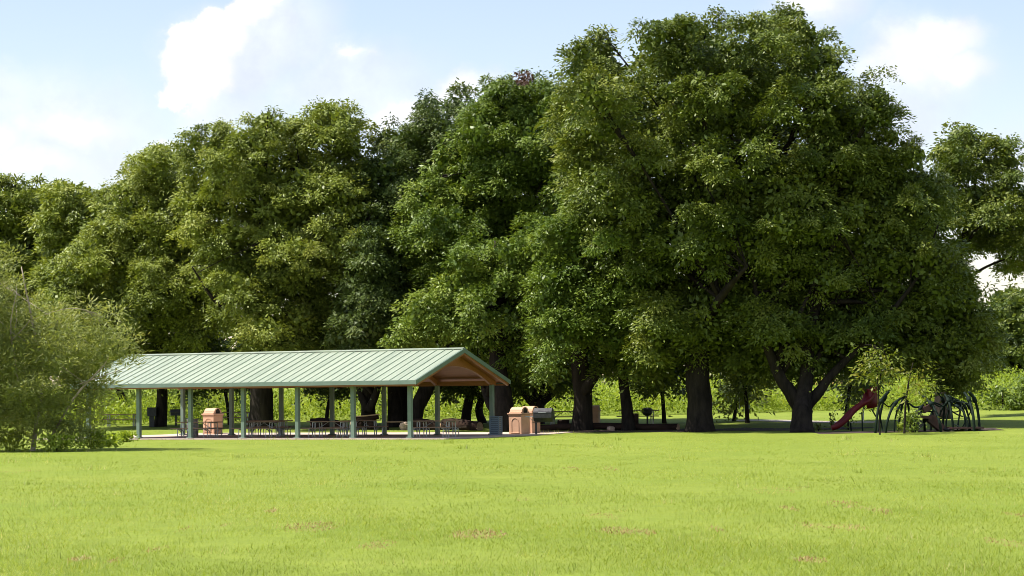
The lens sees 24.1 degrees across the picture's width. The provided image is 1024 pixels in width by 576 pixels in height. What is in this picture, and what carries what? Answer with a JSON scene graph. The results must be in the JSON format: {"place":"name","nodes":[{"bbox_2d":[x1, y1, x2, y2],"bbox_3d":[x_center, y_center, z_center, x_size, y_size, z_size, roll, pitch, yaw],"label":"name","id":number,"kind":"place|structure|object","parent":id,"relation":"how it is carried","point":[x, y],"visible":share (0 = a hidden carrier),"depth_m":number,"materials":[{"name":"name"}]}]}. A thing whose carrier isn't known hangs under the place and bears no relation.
{"place":"outdoors","nodes":[
{"label":"outdoors","id":0,"kind":"place"},
{"bbox_2d":[0,379,1023,575],"bbox_3d":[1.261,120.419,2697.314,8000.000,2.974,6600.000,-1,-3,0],"label":"ground","id":1,"kind":"structure","parent":0,"point":[681,417],"depth_m":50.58,"materials":[{"name":"green plant"}]},
{"bbox_2d":[0,428,40,450],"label":"leafy weed","id":2,"kind":"object","parent":1,"relation":"on","point":[10,442],"visible":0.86,"depth_m":93.82,"materials":[{"name":"green plant"}]},
{"bbox_2d":[0,173,69,406],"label":"broadleaf tree","id":3,"kind":"object","parent":1,"relation":"on","point":[17,201],"visible":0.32,"depth_m":165.86,"materials":[{"name":"green plant"}]},
{"bbox_2d":[31,432,93,451],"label":"leafy weed","id":4,"kind":"object","parent":1,"relation":"on","point":[65,440],"visible":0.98,"depth_m":91.56,"materials":[{"name":"green plant"}]},
{"bbox_2d":[0,239,154,450],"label":"willow bush","id":5,"kind":"object","parent":1,"relation":"on","point":[19,391],"visible":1,"depth_m":92.85,"materials":[{"name":"green plant"}]},
{"bbox_2d":[16,178,148,415],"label":"broadleaf tree","id":6,"kind":"object","parent":1,"relation":"on","point":[59,225],"visible":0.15,"depth_m":157.99,"materials":[{"name":"green plant"}]},
{"bbox_2d":[70,427,116,448],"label":"leafy weed","id":7,"kind":"object","parent":1,"relation":"on","point":[96,443],"visible":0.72,"depth_m":95.44,"materials":[{"name":"green plant"}]},
{"bbox_2d":[88,432,123,446],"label":"leafy weed","id":8,"kind":"object","parent":1,"relation":"on","point":[111,435],"visible":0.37,"depth_m":100.66,"materials":[{"name":"green plant"}]},
{"bbox_2d":[102,414,135,426],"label":"picnic table","id":9,"kind":"object","parent":1,"relation":"on","point":[107,419],"visible":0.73,"depth_m":147.02,"materials":[{"name":"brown wood"}]},
{"bbox_2d":[112,429,139,441],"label":"leafy weed","id":10,"kind":"object","parent":1,"relation":"on","point":[127,435],"visible":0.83,"depth_m":110.55,"materials":[{"name":"green plant"}]},
{"bbox_2d":[34,140,240,426],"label":"broadleaf tree","id":11,"kind":"object","parent":1,"relation":"on","point":[135,260],"visible":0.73,"depth_m":140.09,"materials":[{"name":"green plant"}]},
{"bbox_2d":[147,407,156,426],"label":"box grill","id":12,"kind":"object","parent":1,"relation":"on","point":[151,412],"visible":0.98,"depth_m":144.36,"materials":[{"name":"metal"}]},
{"bbox_2d":[170,409,180,425],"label":"charcoal grill","id":13,"kind":"object","parent":1,"relation":"on","point":[175,412],"visible":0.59,"depth_m":145.14,"materials":[{"name":"metal"}]},
{"bbox_2d":[166,336,249,424],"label":"understorey tree","id":14,"kind":"object","parent":1,"relation":"on","point":[203,393],"visible":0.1,"depth_m":144.50,"materials":[{"name":"green plant"}]},
{"bbox_2d":[221,412,248,424],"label":"picnic table","id":15,"kind":"object","parent":1,"relation":"on","point":[237,417],"visible":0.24,"depth_m":144.63,"materials":[{"name":"brown wood"}]},
{"bbox_2d":[160,95,387,426],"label":"broadleaf tree","id":16,"kind":"object","parent":1,"relation":"on","point":[301,207],"visible":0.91,"depth_m":134.26,"materials":[{"name":"green plant"}]},
{"bbox_2d":[39,432,572,439],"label":"concrete slab","id":17,"kind":"structure","parent":1,"relation":"on","point":[400,435],"depth_m":116.67,"materials":[{"name":"grey concrete"}]},
{"bbox_2d":[186,419,198,436],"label":"trash drum","id":18,"kind":"object","parent":17,"relation":"on","point":[195,426],"visible":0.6,"depth_m":120.79,"materials":[{"name":"metal"}]},
{"bbox_2d":[170,422,222,437],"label":"picnic table","id":19,"kind":"object","parent":17,"relation":"on","point":[206,429],"visible":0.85,"depth_m":117.24,"materials":[{"name":"brown wood"}]},
{"bbox_2d":[201,408,223,433],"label":"litter bin","id":20,"kind":"object","parent":17,"relation":"on","point":[212,415],"visible":0.91,"depth_m":128.15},
{"bbox_2d":[231,421,289,437],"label":"picnic table","id":21,"kind":"object","parent":17,"relation":"on","point":[266,428],"visible":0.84,"depth_m":115.97,"materials":[{"name":"brown wood"}]},
{"bbox_2d":[246,420,294,435],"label":"picnic table","id":22,"kind":"object","parent":17,"relation":"on","point":[271,426],"visible":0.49,"depth_m":120.82,"materials":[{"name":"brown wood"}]},
{"bbox_2d":[70,347,510,438],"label":"picnic shelter","id":23,"kind":"object","parent":17,"relation":"on","point":[383,369],"visible":0.83,"depth_m":115.40,"materials":[{"name":"green metal"}]},
{"bbox_2d":[301,421,360,437],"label":"picnic table","id":24,"kind":"object","parent":17,"relation":"on","point":[337,428],"visible":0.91,"depth_m":114.02,"materials":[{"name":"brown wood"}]},
{"bbox_2d":[338,420,387,435],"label":"picnic table","id":25,"kind":"object","parent":17,"relation":"on","point":[374,426],"visible":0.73,"depth_m":117.22,"materials":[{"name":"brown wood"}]},
{"bbox_2d":[406,420,463,436],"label":"picnic table","id":26,"kind":"object","parent":17,"relation":"on","point":[426,427],"visible":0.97,"depth_m":111.83,"materials":[{"name":"brown wood"}]},
{"bbox_2d":[489,416,502,434],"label":"slatted bin","id":27,"kind":"object","parent":17,"relation":"on","point":[495,426],"visible":0.9,"depth_m":116.60,"materials":[{"name":"blue metal"}]},
{"bbox_2d":[507,407,530,433],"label":"litter bin","id":28,"kind":"object","parent":17,"relation":"on","point":[519,422],"visible":0.98,"depth_m":118.15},
{"bbox_2d":[523,406,540,432],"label":"litter bin","id":29,"kind":"object","parent":17,"relation":"on","point":[532,425],"visible":0.32,"depth_m":119.62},
{"bbox_2d":[525,408,553,433],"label":"barrel smoker","id":30,"kind":"object","parent":17,"relation":"on","point":[543,415],"visible":1,"depth_m":116.61,"materials":[{"name":"metal"}]},
{"bbox_2d":[310,418,345,427],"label":"fallen log","id":31,"kind":"object","parent":1,"relation":"on","point":[323,423],"visible":0.39,"depth_m":135.12,"materials":[{"name":"brown wood"}]},
{"bbox_2d":[291,387,381,417],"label":"understorey tree","id":32,"kind":"object","parent":1,"relation":"on","point":[323,392],"visible":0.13,"depth_m":142.10,"materials":[{"name":"green plant"}]},
{"bbox_2d":[350,414,378,429],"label":"split log","id":33,"kind":"object","parent":1,"relation":"on","point":[369,417],"visible":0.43,"depth_m":131.13,"materials":[{"name":"brown wood"}]},
{"bbox_2d":[315,200,418,427],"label":"broadleaf tree","id":34,"kind":"object","parent":1,"relation":"on","point":[362,315],"visible":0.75,"depth_m":130.81,"materials":[{"name":"green plant"}]},
{"bbox_2d":[387,421,404,429],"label":"plank bench","id":35,"kind":"object","parent":1,"relation":"on","point":[393,421],"visible":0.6,"depth_m":130.23,"materials":[{"name":"brown wood"}]},
{"bbox_2d":[399,422,407,429],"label":"rock","id":36,"kind":"object","parent":1,"relation":"on","point":[403,425],"visible":0.62,"depth_m":129.34,"materials":[{"name":"beige stone"}]},
{"bbox_2d":[341,77,498,427],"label":"broadleaf tree","id":37,"kind":"object","parent":1,"relation":"on","point":[393,166],"visible":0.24,"depth_m":135.50,"materials":[{"name":"green plant"}]},
{"bbox_2d":[406,419,441,429],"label":"fallen log","id":38,"kind":"object","parent":1,"relation":"on","point":[432,424],"visible":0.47,"depth_m":129.18,"materials":[{"name":"brown wood"}]},
{"bbox_2d":[440,418,482,429],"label":"fallen log","id":39,"kind":"object","parent":1,"relation":"on","point":[469,425],"visible":0.63,"depth_m":127.19,"materials":[{"name":"brown wood"}]},
{"bbox_2d":[376,210,567,431],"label":"broadleaf tree","id":40,"kind":"object","parent":1,"relation":"on","point":[463,305],"visible":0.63,"depth_m":124.53,"materials":[{"name":"green plant"}]},
{"bbox_2d":[425,344,521,422],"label":"broadleaf tree","id":41,"kind":"object","parent":1,"relation":"on","point":[470,394],"visible":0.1,"depth_m":139.53,"materials":[{"name":"green plant"}]},
{"bbox_2d":[379,66,579,419],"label":"broadleaf tree","id":42,"kind":"object","parent":1,"relation":"on","point":[435,215],"visible":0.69,"depth_m":131.70,"materials":[{"name":"green plant"}]},
{"bbox_2d":[49,301,976,386],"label":"distant woods","id":43,"kind":"object","parent":1,"relation":"on","point":[228,343],"depth_m":218.02,"materials":[{"name":"green plant"}]},
{"bbox_2d":[5,365,1023,425],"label":"tall weeds","id":44,"kind":"object","parent":1,"relation":"on","point":[779,404],"visible":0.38,"depth_m":151.25,"materials":[{"name":"green plant"}]},
{"bbox_2d":[510,357,601,423],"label":"broadleaf tree","id":45,"kind":"object","parent":1,"relation":"on","point":[541,399],"visible":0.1,"depth_m":134.31,"materials":[{"name":"green plant"}]},
{"bbox_2d":[550,411,572,423],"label":"picnic table","id":46,"kind":"object","parent":1,"relation":"on","point":[560,416],"visible":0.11,"depth_m":132.71,"materials":[{"name":"brown wood"}]},
{"bbox_2d":[557,420,569,423],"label":"tree stump","id":47,"kind":"object","parent":1,"relation":"on","point":[562,421],"visible":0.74,"depth_m":124.80,"materials":[{"name":"brown wood"}]},
{"bbox_2d":[592,405,600,422],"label":"litter bin","id":48,"kind":"object","parent":1,"relation":"on","point":[596,413],"visible":0.59,"depth_m":130.66,"materials":[{"name":"concrete"}]},
{"bbox_2d":[512,191,685,430],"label":"broadleaf tree","id":49,"kind":"object","parent":1,"relation":"on","point":[578,312],"visible":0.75,"depth_m":120.01,"materials":[{"name":"green plant"}]},
{"bbox_2d":[540,423,679,429],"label":"fallen log","id":50,"kind":"object","parent":1,"relation":"on","point":[601,426],"visible":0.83,"depth_m":122.74,"materials":[{"name":"brown plant"}]},
{"bbox_2d":[581,311,687,429],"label":"broadleaf tree","id":51,"kind":"object","parent":1,"relation":"on","point":[627,421],"visible":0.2,"depth_m":122.29,"materials":[{"name":"green plant"}]},
{"bbox_2d":[633,413,638,423],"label":"tree stump","id":52,"kind":"object","parent":1,"relation":"on","point":[636,417],"visible":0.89,"depth_m":122.42,"materials":[{"name":"brown wood"}]},
{"bbox_2d":[617,410,658,423],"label":"picnic table","id":53,"kind":"object","parent":1,"relation":"on","point":[650,416],"visible":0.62,"depth_m":130.43,"materials":[{"name":"brown wood"}]},
{"bbox_2d":[642,408,652,423],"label":"pedestal grill","id":54,"kind":"object","parent":1,"relation":"on","point":[647,412],"visible":0.91,"depth_m":128.77,"materials":[{"name":"metal"}]},
{"bbox_2d":[617,368,686,423],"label":"understorey tree","id":55,"kind":"object","parent":1,"relation":"on","point":[683,393],"visible":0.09,"depth_m":132.07,"materials":[{"name":"green plant"}]},
{"bbox_2d":[532,1,895,431],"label":"giant tree","id":56,"kind":"object","parent":1,"relation":"on","point":[718,113],"visible":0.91,"depth_m":116.61,"materials":[{"name":"green plant"}]},
{"bbox_2d":[709,368,777,422],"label":"understorey tree","id":57,"kind":"object","parent":1,"relation":"on","point":[743,391],"visible":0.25,"depth_m":129.40,"materials":[{"name":"green plant"}]},
{"bbox_2d":[712,377,774,421],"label":"shrub","id":58,"kind":"object","parent":1,"relation":"on","point":[732,409],"visible":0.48,"depth_m":132.73,"materials":[{"name":"green plant"}]},
{"bbox_2d":[736,420,874,422],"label":"footpath","id":59,"kind":"structure","parent":1,"relation":"on","point":[812,421],"depth_m":129.81,"materials":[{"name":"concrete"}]},
{"bbox_2d":[610,372,1020,397],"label":"hillside grass","id":60,"kind":"structure","parent":1,"relation":"on","point":[901,384],"depth_m":183.18,"materials":[{"name":"green plant"}]},
{"bbox_2d":[814,423,824,430],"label":"leafy weed","id":61,"kind":"object","parent":1,"relation":"on","point":[818,428],"visible":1,"depth_m":115.83,"materials":[{"name":"green plant"}]},
{"bbox_2d":[829,412,837,424],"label":"leafy weed","id":62,"kind":"object","parent":1,"relation":"on","point":[831,422],"visible":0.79,"depth_m":119.56,"materials":[{"name":"green plant"}]},
{"bbox_2d":[842,402,856,429],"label":"leafy weed","id":63,"kind":"object","parent":1,"relation":"on","point":[850,421],"visible":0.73,"depth_m":116.69,"materials":[{"name":"green plant"}]},
{"bbox_2d":[831,386,877,430],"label":"playground slide","id":64,"kind":"object","parent":1,"relation":"on","point":[869,399],"visible":0.95,"depth_m":114.31,"materials":[{"name":"red plastic"}]},
{"bbox_2d":[706,64,1013,432],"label":"giant tree","id":65,"kind":"object","parent":1,"relation":"on","point":[898,229],"visible":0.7,"depth_m":116.62,"materials":[{"name":"green plant"}]},
{"bbox_2d":[823,359,896,419],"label":"understorey tree","id":66,"kind":"object","parent":1,"relation":"on","point":[855,392],"visible":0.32,"depth_m":128.96,"materials":[{"name":"green plant"}]},
{"bbox_2d":[846,339,912,434],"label":"sapling","id":67,"kind":"object","parent":1,"relation":"on","point":[876,366],"visible":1,"depth_m":108.60,"materials":[{"name":"green plant"}]},
{"bbox_2d":[895,422,903,431],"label":"leafy weed","id":68,"kind":"object","parent":1,"relation":"on","point":[899,426],"visible":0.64,"depth_m":111.76,"materials":[{"name":"green plant"}]},
{"bbox_2d":[813,428,1002,433],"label":"mulch bed","id":69,"kind":"object","parent":1,"relation":"on","point":[892,431],"visible":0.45,"depth_m":112.32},
{"bbox_2d":[871,391,983,432],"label":"climbing frame","id":70,"kind":"object","parent":69,"relation":"on","point":[935,423],"visible":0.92,"depth_m":112.04,"materials":[{"name":"black metal"}]},
{"bbox_2d":[894,409,928,432],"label":"leafy weed","id":71,"kind":"object","parent":1,"relation":"on","point":[909,418],"visible":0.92,"depth_m":111.15,"materials":[{"name":"green plant"}]},
{"bbox_2d":[895,357,953,433],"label":"sapling","id":72,"kind":"object","parent":1,"relation":"on","point":[913,384],"visible":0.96,"depth_m":109.96,"materials":[{"name":"green plant"}]},
{"bbox_2d":[926,118,1023,418],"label":"broadleaf tree","id":73,"kind":"object","parent":1,"relation":"on","point":[999,228],"visible":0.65,"depth_m":132.30,"materials":[{"name":"green plant"}]},
{"bbox_2d":[968,368,1023,410],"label":"shrub","id":74,"kind":"object","parent":1,"relation":"on","point":[1001,393],"visible":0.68,"depth_m":145.77,"materials":[{"name":"green plant"}]},
{"bbox_2d":[980,288,1023,377],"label":"broadleaf tree","id":75,"kind":"object","parent":1,"relation":"on","point":[1012,319],"visible":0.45,"depth_m":192.99,"materials":[{"name":"green plant"}]},
{"bbox_2d":[987,283,1021,308],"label":"broadleaf tree","id":76,"kind":"object","parent":1,"relation":"on","point":[996,299],"visible":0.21,"depth_m":204.44,"materials":[{"name":"green plant"}]},
{"bbox_2d":[0,0,1023,383],"label":"sky","id":77,"kind":"structure","parent":0,"point":[85,84],"materials":[{"name":"blue"}]},
{"bbox_2d":[540,430,637,432],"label":"bare soil","id":78,"kind":"structure","parent":0,"point":[586,431],"depth_m":121.71,"materials":[{"name":"brown soil"}]},
{"bbox_2d":[607,426,614,430],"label":"rock","id":79,"kind":"object","parent":78,"relation":"on","point":[610,428],"visible":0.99,"depth_m":121.19,"materials":[{"name":"grey stone"}]},
{"bbox_2d":[617,427,773,432],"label":"bare soil","id":80,"kind":"structure","parent":0,"point":[725,429],"depth_m":120.16,"materials":[{"name":"brown soil"}]},
{"bbox_2d":[726,426,874,430],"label":"bare soil","id":81,"kind":"structure","parent":0,"point":[788,429],"depth_m":118.54,"materials":[{"name":"brown soil"}]}
]}

